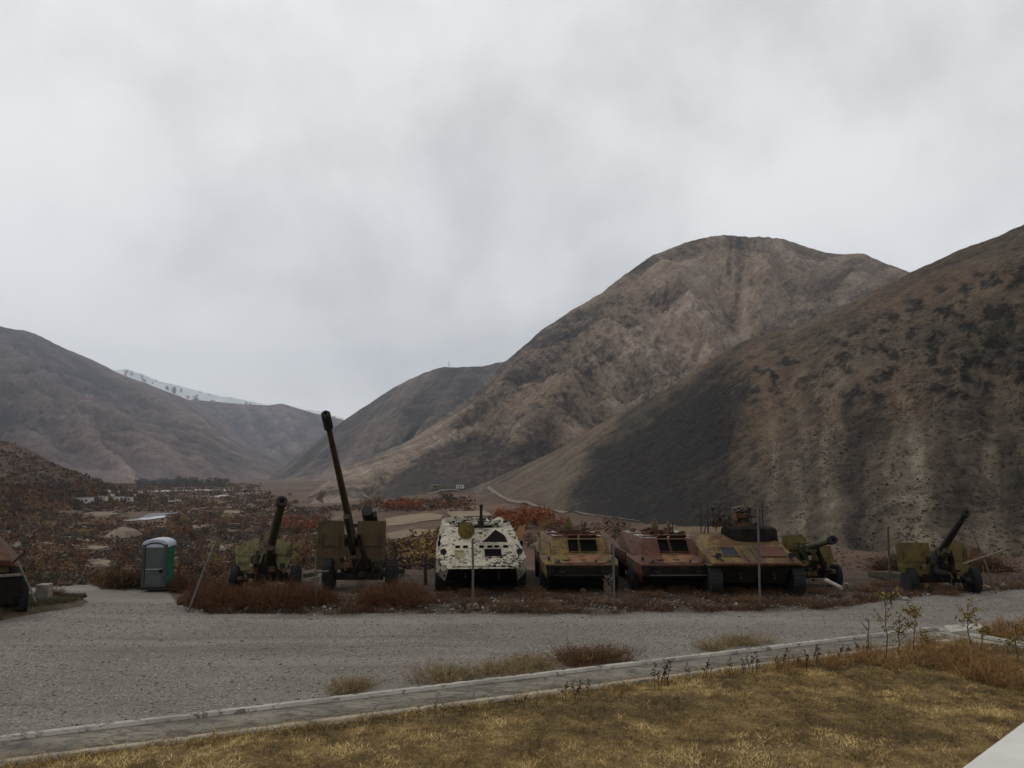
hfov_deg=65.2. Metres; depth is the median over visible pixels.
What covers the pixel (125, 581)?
scrub bush
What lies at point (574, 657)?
grass tuft
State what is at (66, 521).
valley tree
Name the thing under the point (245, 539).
valley tree
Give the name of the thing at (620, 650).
grass tuft
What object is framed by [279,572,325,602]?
dry bush
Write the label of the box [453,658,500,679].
grass tuft
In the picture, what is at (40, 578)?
valley tree
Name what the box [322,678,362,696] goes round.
grass tuft
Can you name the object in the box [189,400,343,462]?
mountain
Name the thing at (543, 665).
grass tuft
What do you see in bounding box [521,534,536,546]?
valley tree
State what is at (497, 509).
valley tree
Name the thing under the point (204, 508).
mud wall
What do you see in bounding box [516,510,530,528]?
valley tree
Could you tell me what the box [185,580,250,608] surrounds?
dry bush
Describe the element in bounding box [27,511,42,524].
valley tree
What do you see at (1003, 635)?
dry weed
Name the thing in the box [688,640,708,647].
grass tuft
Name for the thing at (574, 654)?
grass tuft
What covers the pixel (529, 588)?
dry bush
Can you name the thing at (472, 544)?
fence post
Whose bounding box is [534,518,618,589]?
armoured car
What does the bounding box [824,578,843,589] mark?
rod
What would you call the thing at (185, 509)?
valley tree
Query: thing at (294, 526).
valley tree
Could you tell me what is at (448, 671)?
grass tuft
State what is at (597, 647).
grass tuft
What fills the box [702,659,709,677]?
weed stalk
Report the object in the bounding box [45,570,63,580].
valley tree
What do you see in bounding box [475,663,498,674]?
grass tuft
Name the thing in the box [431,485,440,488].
mud house
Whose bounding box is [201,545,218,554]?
valley tree
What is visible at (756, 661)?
weed stalk
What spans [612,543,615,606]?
fence post
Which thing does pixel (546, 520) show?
valley tree
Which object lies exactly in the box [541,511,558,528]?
valley tree
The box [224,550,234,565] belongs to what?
valley tree
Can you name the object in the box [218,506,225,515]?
valley tree
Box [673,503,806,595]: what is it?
tracked carrier
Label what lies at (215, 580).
scrub bush
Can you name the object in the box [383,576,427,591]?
dry bush
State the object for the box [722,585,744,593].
dry bush
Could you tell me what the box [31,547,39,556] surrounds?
valley tree
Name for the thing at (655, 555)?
armoured car
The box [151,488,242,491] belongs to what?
riverbed
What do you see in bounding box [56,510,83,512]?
field
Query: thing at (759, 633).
grass tuft
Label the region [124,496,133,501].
white house
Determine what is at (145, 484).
valley tree
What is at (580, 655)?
grass tuft
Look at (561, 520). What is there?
valley tree
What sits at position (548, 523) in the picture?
valley tree
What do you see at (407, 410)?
mountain
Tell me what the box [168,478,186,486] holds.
valley tree
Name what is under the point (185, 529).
valley tree
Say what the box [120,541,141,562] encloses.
valley tree
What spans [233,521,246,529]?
valley tree
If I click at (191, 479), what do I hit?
valley tree
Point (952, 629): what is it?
concrete block
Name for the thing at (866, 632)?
sapling
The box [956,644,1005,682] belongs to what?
dry weed
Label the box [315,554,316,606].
fence post
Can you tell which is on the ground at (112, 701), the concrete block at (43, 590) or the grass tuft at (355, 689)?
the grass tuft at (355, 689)
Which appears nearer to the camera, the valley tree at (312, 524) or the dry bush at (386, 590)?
the dry bush at (386, 590)
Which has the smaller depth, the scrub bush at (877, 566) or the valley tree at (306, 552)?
the scrub bush at (877, 566)
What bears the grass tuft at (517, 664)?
on the ground at (112, 701)
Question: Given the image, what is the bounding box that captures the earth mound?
[104,527,144,538]
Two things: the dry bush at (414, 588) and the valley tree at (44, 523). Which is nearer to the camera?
the dry bush at (414, 588)
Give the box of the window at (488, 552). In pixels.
[484,548,502,557]
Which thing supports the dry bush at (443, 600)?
on the ground at (112, 701)
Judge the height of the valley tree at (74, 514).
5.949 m
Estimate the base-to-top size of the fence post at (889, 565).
2.178 m
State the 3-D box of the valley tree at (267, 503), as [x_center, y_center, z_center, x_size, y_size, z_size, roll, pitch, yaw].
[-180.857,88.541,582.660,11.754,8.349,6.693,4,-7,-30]
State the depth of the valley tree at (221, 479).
1528.26 m
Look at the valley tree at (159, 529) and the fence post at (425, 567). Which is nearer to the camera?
the fence post at (425, 567)
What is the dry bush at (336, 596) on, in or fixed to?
on the ground at (112, 701)
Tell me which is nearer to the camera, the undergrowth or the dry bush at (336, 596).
the dry bush at (336, 596)
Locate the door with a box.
[144,547,164,586]
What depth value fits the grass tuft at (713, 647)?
16.70 m
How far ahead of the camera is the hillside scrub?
138.67 m
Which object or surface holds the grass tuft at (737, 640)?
on the ground at (112, 701)
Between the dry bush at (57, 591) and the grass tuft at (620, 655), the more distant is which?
the dry bush at (57, 591)
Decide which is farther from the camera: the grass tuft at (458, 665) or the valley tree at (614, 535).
the valley tree at (614, 535)
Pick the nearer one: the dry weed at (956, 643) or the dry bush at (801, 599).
the dry weed at (956, 643)
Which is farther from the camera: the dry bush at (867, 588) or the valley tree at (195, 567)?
the valley tree at (195, 567)
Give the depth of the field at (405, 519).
310.11 m
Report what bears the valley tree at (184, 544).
on the ground at (112, 701)
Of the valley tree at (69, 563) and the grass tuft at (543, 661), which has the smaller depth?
the grass tuft at (543, 661)
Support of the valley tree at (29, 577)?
on the ground at (112, 701)
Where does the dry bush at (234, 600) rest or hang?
on the ground at (112, 701)
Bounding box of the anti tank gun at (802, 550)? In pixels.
[781,534,843,586]
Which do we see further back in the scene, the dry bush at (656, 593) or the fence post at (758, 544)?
the dry bush at (656, 593)
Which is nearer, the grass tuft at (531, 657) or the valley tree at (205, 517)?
the grass tuft at (531, 657)
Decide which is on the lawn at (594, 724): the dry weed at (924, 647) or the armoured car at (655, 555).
the dry weed at (924, 647)
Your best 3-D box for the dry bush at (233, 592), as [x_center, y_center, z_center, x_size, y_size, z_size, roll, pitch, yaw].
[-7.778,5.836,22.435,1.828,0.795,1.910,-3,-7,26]
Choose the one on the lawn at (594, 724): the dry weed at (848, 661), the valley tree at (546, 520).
the dry weed at (848, 661)
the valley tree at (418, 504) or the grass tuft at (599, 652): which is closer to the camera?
the grass tuft at (599, 652)
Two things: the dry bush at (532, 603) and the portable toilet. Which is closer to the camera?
the dry bush at (532, 603)
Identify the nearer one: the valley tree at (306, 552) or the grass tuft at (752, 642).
the grass tuft at (752, 642)
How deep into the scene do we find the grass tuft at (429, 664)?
14.73 m
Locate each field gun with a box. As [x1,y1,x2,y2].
[316,410,404,590]
[868,509,983,592]
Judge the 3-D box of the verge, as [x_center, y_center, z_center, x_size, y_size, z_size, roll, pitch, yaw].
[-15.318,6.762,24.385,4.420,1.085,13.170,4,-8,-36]
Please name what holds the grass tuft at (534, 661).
on the ground at (112, 701)
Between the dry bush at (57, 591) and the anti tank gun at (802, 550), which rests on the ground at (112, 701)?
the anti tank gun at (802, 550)
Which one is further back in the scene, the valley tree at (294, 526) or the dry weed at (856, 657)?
the valley tree at (294, 526)
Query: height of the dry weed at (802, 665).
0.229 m
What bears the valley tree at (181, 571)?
on the ground at (112, 701)
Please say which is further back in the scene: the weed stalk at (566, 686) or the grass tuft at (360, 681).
the grass tuft at (360, 681)
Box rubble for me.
[182,573,1009,612]
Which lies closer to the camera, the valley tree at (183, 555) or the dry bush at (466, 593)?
the dry bush at (466, 593)
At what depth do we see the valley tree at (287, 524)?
389.15 m
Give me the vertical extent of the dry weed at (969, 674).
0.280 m
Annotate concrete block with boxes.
[35,583,52,599]
[944,623,984,634]
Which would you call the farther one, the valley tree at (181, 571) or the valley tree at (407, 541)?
the valley tree at (181, 571)
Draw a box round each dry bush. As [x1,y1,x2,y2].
[52,587,69,595]
[170,568,236,609]
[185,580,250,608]
[203,577,260,605]
[218,579,276,610]
[229,582,285,605]
[238,572,283,591]
[242,584,297,609]
[256,575,310,607]
[261,583,320,609]
[266,575,307,593]
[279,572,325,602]
[286,576,338,606]
[309,588,342,603]
[346,583,376,592]
[353,586,393,607]
[360,578,411,607]
[370,581,433,608]
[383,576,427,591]
[387,577,433,599]
[396,587,436,608]
[430,595,451,603]
[434,590,453,596]
[453,587,489,596]
[467,597,490,603]
[493,600,523,605]
[518,584,548,592]
[523,590,554,598]
[528,599,558,607]
[550,593,574,599]
[576,591,596,596]
[603,595,638,608]
[637,589,669,598]
[641,585,664,590]
[659,600,680,607]
[690,590,720,597]
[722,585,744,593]
[728,586,763,595]
[733,592,771,604]
[739,595,767,601]
[761,589,775,593]
[780,596,806,603]
[806,586,829,594]
[853,584,883,592]
[867,578,899,587]
[920,583,941,586]
[929,585,964,595]
[983,584,1006,591]
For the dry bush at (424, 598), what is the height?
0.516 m
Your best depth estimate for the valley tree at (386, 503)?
396.61 m
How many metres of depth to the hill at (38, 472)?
629.87 m
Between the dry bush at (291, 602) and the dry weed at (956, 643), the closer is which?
the dry weed at (956, 643)
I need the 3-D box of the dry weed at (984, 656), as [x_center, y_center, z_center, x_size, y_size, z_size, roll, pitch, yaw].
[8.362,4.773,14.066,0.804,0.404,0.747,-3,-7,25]
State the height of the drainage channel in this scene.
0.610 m
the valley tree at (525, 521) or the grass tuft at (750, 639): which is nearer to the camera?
the grass tuft at (750, 639)
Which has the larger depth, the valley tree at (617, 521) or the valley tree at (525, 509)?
the valley tree at (525, 509)
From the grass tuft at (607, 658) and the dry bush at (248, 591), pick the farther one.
the dry bush at (248, 591)
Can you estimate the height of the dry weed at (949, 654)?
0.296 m
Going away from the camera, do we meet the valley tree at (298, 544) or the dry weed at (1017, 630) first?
the dry weed at (1017, 630)
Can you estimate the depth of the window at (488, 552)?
24.58 m
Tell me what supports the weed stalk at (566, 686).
on the lawn at (594, 724)
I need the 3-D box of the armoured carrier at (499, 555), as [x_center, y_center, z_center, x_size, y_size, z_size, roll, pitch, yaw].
[-1.121,5.369,27.120,2.906,2.681,6.729,1,-6,-5]
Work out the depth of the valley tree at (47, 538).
337.03 m
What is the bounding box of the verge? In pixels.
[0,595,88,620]
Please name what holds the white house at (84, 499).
on the hill at (38, 472)
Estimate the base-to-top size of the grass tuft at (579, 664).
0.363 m
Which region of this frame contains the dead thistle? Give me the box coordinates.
[603,574,612,601]
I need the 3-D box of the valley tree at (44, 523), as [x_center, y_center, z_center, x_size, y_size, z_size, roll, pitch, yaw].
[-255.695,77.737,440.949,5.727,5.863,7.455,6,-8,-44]
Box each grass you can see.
[176,566,1023,614]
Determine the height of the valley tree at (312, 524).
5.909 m
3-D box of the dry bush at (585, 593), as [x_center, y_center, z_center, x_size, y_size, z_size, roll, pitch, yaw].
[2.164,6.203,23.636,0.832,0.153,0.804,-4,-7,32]
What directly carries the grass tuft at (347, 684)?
on the ground at (112, 701)
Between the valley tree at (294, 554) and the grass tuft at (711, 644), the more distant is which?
the valley tree at (294, 554)
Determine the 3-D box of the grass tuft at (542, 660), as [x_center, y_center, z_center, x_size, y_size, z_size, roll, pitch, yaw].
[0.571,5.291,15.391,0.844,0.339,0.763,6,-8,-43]
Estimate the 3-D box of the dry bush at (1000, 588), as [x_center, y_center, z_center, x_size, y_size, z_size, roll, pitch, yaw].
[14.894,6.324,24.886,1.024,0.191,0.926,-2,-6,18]
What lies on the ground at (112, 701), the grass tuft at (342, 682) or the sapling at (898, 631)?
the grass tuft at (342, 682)
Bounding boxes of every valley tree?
[18,555,37,576]
[19,536,35,547]
[21,556,44,576]
[26,571,33,583]
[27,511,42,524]
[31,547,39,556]
[37,573,45,582]
[38,530,53,541]
[41,520,53,528]
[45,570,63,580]
[54,536,62,543]
[59,517,70,528]
[63,557,74,570]
[66,531,83,546]
[67,511,80,517]
[70,557,86,568]
[74,549,89,562]
[76,528,89,537]
[89,530,97,539]
[91,520,109,532]
[106,559,124,572]
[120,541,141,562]
[134,501,143,507]
[137,479,151,485]
[138,532,150,543]
[141,533,155,542]
[147,526,156,535]
[151,527,165,536]
[152,531,162,538]
[159,479,170,485]
[159,495,168,501]
[162,521,173,536]
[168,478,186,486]
[174,561,191,580]
[175,540,196,557]
[176,524,193,535]
[176,545,203,571]
[179,514,187,522]
[180,504,190,513]
[184,520,192,527]
[187,512,196,518]
[188,528,197,536]
[188,558,209,573]
[189,476,199,485]
[196,522,213,533]
[198,514,209,523]
[200,552,209,561]
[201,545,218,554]
[201,556,224,576]
[203,558,227,573]
[205,477,220,486]
[206,497,215,506]
[208,510,218,517]
[210,537,226,553]
[211,478,229,486]
[214,571,228,582]
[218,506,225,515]
[219,512,231,524]
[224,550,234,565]
[227,530,250,545]
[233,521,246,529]
[241,533,261,542]
[249,506,258,512]
[256,501,270,508]
[257,520,268,530]
[259,535,268,547]
[282,517,292,529]
[290,522,299,531]
[292,546,303,562]
[293,540,303,547]
[296,540,315,561]
[308,533,317,549]
[309,519,317,530]
[359,497,372,505]
[372,496,383,506]
[381,501,390,510]
[386,540,401,559]
[390,501,395,509]
[390,538,412,556]
[395,497,406,510]
[395,529,434,560]
[397,530,436,565]
[404,502,410,511]
[415,499,423,510]
[420,526,439,557]
[438,491,450,499]
[443,493,452,499]
[493,508,504,516]
[511,512,524,528]
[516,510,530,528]
[517,502,528,517]
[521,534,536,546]
[523,531,540,544]
[530,506,541,526]
[536,503,552,516]
[537,507,549,525]
[539,509,554,520]
[539,516,554,530]
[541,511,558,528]
[541,518,552,529]
[547,524,563,529]
[558,513,572,525]
[573,520,603,529]
[602,516,630,536]
[603,525,622,540]
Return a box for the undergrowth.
[0,441,475,587]
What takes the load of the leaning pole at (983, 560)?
on the ground at (112, 701)
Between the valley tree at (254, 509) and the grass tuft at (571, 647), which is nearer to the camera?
the grass tuft at (571, 647)
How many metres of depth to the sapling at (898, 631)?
15.12 m
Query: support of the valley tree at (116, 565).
on the ground at (112, 701)
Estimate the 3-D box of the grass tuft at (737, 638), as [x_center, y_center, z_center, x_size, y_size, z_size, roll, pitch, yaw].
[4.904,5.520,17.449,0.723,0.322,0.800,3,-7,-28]
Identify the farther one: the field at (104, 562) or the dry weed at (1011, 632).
the field at (104, 562)
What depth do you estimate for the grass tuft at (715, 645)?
16.80 m
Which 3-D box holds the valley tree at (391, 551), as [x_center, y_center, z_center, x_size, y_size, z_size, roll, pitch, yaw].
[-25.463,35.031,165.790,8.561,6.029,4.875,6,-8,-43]
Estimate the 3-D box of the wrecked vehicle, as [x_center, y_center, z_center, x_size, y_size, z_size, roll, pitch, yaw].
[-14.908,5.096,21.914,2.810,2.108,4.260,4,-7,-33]
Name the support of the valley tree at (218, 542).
on the ground at (112, 701)
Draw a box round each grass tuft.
[320,669,370,695]
[321,672,373,694]
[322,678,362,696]
[328,669,377,695]
[335,677,370,694]
[341,670,378,689]
[353,672,387,687]
[395,660,439,683]
[404,651,450,676]
[421,660,457,679]
[424,660,470,682]
[425,660,466,684]
[426,659,474,684]
[428,661,472,682]
[444,659,472,674]
[445,665,479,679]
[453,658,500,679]
[458,667,481,680]
[464,655,501,675]
[472,662,495,673]
[475,656,508,672]
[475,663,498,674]
[479,650,512,669]
[489,660,520,676]
[494,654,539,673]
[497,661,538,676]
[501,650,534,667]
[501,655,540,673]
[505,645,541,665]
[506,660,539,675]
[513,652,549,669]
[518,653,541,665]
[523,649,558,669]
[523,653,566,672]
[526,651,557,670]
[533,656,563,668]
[536,640,579,663]
[543,632,600,666]
[549,638,596,662]
[553,639,600,664]
[557,640,599,667]
[560,645,608,666]
[569,652,593,668]
[572,646,602,663]
[576,644,604,663]
[577,643,626,664]
[586,638,627,661]
[590,648,621,663]
[598,635,644,663]
[599,635,635,658]
[604,647,640,662]
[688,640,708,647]
[692,634,726,651]
[696,635,731,651]
[701,637,726,650]
[703,641,728,650]
[714,633,744,646]
[717,639,736,647]
[719,631,753,644]
[722,632,756,645]
[730,632,755,645]
[736,626,772,644]
[738,631,764,645]
[743,635,761,645]
[758,633,781,643]
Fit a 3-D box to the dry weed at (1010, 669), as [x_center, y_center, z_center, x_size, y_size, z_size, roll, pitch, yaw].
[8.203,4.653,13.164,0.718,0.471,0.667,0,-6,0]
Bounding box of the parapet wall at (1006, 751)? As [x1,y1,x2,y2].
[963,723,1023,767]
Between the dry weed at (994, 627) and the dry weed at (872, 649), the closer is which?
the dry weed at (872, 649)
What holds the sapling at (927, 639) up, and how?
on the lawn at (594, 724)
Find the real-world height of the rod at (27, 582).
1.000 m
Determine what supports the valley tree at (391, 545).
on the ground at (112, 701)
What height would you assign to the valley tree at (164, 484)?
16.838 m
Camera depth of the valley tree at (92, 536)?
353.68 m
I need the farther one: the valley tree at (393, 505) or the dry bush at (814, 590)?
the valley tree at (393, 505)
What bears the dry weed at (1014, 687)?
on the lawn at (594, 724)
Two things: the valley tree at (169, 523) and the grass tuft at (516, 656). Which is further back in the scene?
the valley tree at (169, 523)
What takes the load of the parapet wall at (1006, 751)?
on the lawn at (594, 724)
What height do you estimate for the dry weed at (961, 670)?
0.540 m
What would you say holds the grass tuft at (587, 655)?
on the ground at (112, 701)
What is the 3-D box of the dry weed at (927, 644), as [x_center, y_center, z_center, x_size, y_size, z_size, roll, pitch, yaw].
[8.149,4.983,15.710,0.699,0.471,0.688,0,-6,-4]
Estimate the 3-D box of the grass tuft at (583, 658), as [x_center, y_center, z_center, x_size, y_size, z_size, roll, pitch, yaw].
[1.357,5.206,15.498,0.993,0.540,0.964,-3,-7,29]
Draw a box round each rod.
[17,561,36,602]
[303,570,328,574]
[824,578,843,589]
[962,550,1002,564]
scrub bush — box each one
[89,568,129,585]
[95,561,140,590]
[162,573,211,592]
[191,574,244,592]
[862,546,947,570]
[875,555,945,571]
[946,546,1023,574]
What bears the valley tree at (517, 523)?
on the ground at (112, 701)
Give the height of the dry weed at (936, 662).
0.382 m
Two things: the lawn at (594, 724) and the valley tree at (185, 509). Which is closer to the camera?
the lawn at (594, 724)
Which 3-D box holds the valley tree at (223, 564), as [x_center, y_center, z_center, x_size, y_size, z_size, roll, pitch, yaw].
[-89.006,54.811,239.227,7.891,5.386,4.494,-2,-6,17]
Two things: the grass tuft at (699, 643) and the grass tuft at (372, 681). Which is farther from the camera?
the grass tuft at (699, 643)
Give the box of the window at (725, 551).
[717,547,740,556]
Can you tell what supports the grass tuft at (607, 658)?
on the ground at (112, 701)
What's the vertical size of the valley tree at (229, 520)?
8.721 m
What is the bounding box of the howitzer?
[228,496,317,589]
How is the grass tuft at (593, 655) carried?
on the ground at (112, 701)
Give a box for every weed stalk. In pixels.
[561,681,568,699]
[576,680,582,699]
[650,662,659,690]
[661,663,668,685]
[662,659,671,686]
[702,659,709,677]
[751,651,760,673]
[782,647,789,666]
[813,644,819,667]
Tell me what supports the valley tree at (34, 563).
on the ground at (112, 701)
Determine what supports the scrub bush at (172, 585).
on the ground at (112, 701)
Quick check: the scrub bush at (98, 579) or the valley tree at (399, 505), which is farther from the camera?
the valley tree at (399, 505)
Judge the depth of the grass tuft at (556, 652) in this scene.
15.79 m
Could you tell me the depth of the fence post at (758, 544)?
21.85 m
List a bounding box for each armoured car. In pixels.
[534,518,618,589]
[611,518,707,589]
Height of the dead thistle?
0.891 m
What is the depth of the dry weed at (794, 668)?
13.66 m
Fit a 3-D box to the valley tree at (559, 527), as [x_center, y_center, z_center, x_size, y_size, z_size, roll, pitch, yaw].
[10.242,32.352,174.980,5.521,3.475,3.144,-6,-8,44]
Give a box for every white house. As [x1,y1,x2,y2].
[76,497,90,503]
[96,496,107,500]
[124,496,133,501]
[456,485,463,488]
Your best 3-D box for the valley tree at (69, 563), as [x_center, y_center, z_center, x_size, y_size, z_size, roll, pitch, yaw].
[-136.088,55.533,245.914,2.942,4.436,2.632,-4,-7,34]
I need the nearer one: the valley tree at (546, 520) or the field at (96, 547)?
the valley tree at (546, 520)
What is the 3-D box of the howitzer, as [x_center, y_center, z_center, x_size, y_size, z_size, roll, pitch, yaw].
[-7.566,4.949,24.997,2.118,3.059,6.534,1,-6,-6]
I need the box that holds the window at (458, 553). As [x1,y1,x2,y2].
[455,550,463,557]
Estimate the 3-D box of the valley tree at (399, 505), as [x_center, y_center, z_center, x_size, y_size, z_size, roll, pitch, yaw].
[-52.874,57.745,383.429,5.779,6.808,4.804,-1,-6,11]
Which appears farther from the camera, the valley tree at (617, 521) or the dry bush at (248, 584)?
the valley tree at (617, 521)
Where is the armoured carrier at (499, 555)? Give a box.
[435,504,525,590]
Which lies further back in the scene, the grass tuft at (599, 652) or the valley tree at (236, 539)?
the valley tree at (236, 539)
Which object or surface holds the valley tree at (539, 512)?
on the ground at (112, 701)
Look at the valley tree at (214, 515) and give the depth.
502.00 m
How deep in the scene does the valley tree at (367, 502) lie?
454.62 m
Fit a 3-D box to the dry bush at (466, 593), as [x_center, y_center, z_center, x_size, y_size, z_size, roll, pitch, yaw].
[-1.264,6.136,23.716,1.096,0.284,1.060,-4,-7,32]
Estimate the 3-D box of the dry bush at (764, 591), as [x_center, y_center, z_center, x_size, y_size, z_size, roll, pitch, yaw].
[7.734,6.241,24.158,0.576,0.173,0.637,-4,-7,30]
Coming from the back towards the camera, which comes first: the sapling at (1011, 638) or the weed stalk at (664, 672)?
the sapling at (1011, 638)
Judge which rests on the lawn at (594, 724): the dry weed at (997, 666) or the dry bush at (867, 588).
the dry weed at (997, 666)
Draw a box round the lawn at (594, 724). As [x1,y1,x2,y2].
[0,641,1023,767]
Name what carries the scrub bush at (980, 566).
on the ground at (112, 701)
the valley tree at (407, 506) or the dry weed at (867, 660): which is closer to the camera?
the dry weed at (867, 660)
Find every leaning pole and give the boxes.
[187,537,218,612]
[969,526,996,592]
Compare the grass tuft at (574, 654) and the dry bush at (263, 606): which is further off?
the dry bush at (263, 606)
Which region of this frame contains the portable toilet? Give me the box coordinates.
[140,537,175,589]
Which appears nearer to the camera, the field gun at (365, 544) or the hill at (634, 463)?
the field gun at (365, 544)
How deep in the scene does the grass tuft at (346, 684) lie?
13.67 m
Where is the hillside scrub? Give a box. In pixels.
[688,299,1023,571]
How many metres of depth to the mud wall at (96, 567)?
248.97 m
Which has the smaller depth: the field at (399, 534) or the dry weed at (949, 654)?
the dry weed at (949, 654)
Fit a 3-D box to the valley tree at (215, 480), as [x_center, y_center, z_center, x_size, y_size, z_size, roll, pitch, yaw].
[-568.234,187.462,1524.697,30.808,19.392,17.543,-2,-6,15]
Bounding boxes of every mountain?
[0,326,286,483]
[114,369,344,419]
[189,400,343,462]
[267,361,505,481]
[304,235,909,503]
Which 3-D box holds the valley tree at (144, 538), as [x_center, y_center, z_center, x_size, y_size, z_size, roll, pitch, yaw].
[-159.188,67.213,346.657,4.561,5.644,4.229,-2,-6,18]
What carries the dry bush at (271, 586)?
on the ground at (112, 701)
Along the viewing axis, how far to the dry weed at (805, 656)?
14.36 m
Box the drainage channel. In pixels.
[0,626,1023,766]
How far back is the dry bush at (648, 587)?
24.80 m
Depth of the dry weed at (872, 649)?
14.97 m
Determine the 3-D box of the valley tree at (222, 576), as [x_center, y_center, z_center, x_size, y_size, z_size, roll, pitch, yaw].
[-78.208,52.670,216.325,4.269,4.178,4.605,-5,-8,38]
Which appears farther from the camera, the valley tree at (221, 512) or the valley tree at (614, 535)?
the valley tree at (221, 512)
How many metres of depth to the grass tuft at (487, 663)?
15.26 m
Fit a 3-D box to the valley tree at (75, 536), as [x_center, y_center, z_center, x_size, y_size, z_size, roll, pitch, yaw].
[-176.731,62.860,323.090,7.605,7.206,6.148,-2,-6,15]
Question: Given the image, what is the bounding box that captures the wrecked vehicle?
[0,536,28,611]
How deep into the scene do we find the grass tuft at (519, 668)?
14.72 m
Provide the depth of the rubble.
21.97 m
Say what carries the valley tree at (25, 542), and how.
on the ground at (112, 701)
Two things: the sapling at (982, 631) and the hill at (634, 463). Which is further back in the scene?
the hill at (634, 463)
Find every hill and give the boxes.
[0,439,145,530]
[462,225,1023,556]
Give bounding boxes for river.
[124,512,177,520]
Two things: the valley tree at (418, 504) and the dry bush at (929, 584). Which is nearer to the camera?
the dry bush at (929, 584)
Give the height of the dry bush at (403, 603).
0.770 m
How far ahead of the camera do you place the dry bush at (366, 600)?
21.84 m
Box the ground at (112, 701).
[0,479,1023,734]
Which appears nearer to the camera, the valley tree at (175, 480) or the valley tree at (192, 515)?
the valley tree at (192, 515)
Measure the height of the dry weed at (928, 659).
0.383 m
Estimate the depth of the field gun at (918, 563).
24.40 m
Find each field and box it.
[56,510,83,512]
[76,546,107,548]
[89,560,110,563]
[90,512,116,515]
[370,503,432,511]
[385,513,443,524]
[388,529,436,538]
[447,510,490,516]
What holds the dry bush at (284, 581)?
on the ground at (112, 701)
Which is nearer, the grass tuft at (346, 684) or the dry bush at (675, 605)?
the grass tuft at (346, 684)
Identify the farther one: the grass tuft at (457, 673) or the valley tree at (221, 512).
the valley tree at (221, 512)
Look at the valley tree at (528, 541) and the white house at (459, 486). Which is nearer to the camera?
the valley tree at (528, 541)
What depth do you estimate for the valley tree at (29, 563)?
226.97 m
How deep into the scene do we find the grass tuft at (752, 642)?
17.26 m
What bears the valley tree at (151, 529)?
on the ground at (112, 701)
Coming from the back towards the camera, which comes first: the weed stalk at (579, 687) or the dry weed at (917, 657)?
the dry weed at (917, 657)
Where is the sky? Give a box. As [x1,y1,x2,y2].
[0,0,1023,418]
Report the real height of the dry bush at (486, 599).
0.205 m
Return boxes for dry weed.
[771,647,800,670]
[783,659,800,673]
[795,656,809,667]
[796,655,814,665]
[813,644,847,669]
[823,649,841,663]
[837,658,851,665]
[843,645,866,662]
[853,641,900,665]
[855,634,887,658]
[877,642,917,667]
[879,657,902,669]
[892,643,935,667]
[900,627,946,660]
[912,630,946,649]
[912,641,943,657]
[920,645,951,668]
[929,648,952,662]
[929,653,957,670]
[930,648,955,660]
[938,631,984,658]
[939,641,992,680]
[950,647,985,663]
[952,643,982,666]
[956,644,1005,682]
[960,662,986,679]
[965,645,1012,666]
[967,653,1016,686]
[968,634,1013,667]
[972,648,1022,679]
[977,618,1007,635]
[987,670,1013,687]
[988,626,1007,638]
[990,653,1023,681]
[990,653,1023,692]
[992,614,1018,630]
[992,614,1023,634]
[994,628,1017,638]
[1002,653,1023,677]
[1012,623,1023,641]
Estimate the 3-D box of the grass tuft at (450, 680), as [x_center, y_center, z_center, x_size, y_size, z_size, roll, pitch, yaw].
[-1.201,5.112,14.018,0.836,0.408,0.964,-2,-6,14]
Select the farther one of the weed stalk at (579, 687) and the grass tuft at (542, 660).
the grass tuft at (542, 660)
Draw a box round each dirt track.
[404,487,476,496]
[487,486,638,520]
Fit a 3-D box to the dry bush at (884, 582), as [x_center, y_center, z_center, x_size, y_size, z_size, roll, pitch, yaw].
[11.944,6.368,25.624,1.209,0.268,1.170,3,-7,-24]
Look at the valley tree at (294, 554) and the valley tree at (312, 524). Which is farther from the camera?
the valley tree at (312, 524)
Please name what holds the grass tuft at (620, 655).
on the ground at (112, 701)
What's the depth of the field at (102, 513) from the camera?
597.28 m
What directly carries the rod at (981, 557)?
attached to the leaning pole at (983, 560)
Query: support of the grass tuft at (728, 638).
on the ground at (112, 701)
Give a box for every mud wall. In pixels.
[71,563,117,567]
[89,565,134,569]
[191,507,228,509]
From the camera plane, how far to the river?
532.77 m
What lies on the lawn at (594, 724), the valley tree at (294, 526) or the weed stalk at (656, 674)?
the weed stalk at (656, 674)
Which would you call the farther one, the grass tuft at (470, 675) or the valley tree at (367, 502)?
the valley tree at (367, 502)
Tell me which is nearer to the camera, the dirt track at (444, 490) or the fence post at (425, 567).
the fence post at (425, 567)
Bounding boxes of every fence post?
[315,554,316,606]
[423,556,426,584]
[471,540,473,600]
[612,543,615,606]
[756,500,760,606]
[887,527,891,603]
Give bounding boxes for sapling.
[860,615,868,655]
[871,586,901,653]
[889,609,909,653]
[900,602,923,651]
[917,627,934,650]
[953,596,984,643]
[976,624,992,648]
[997,619,1023,661]

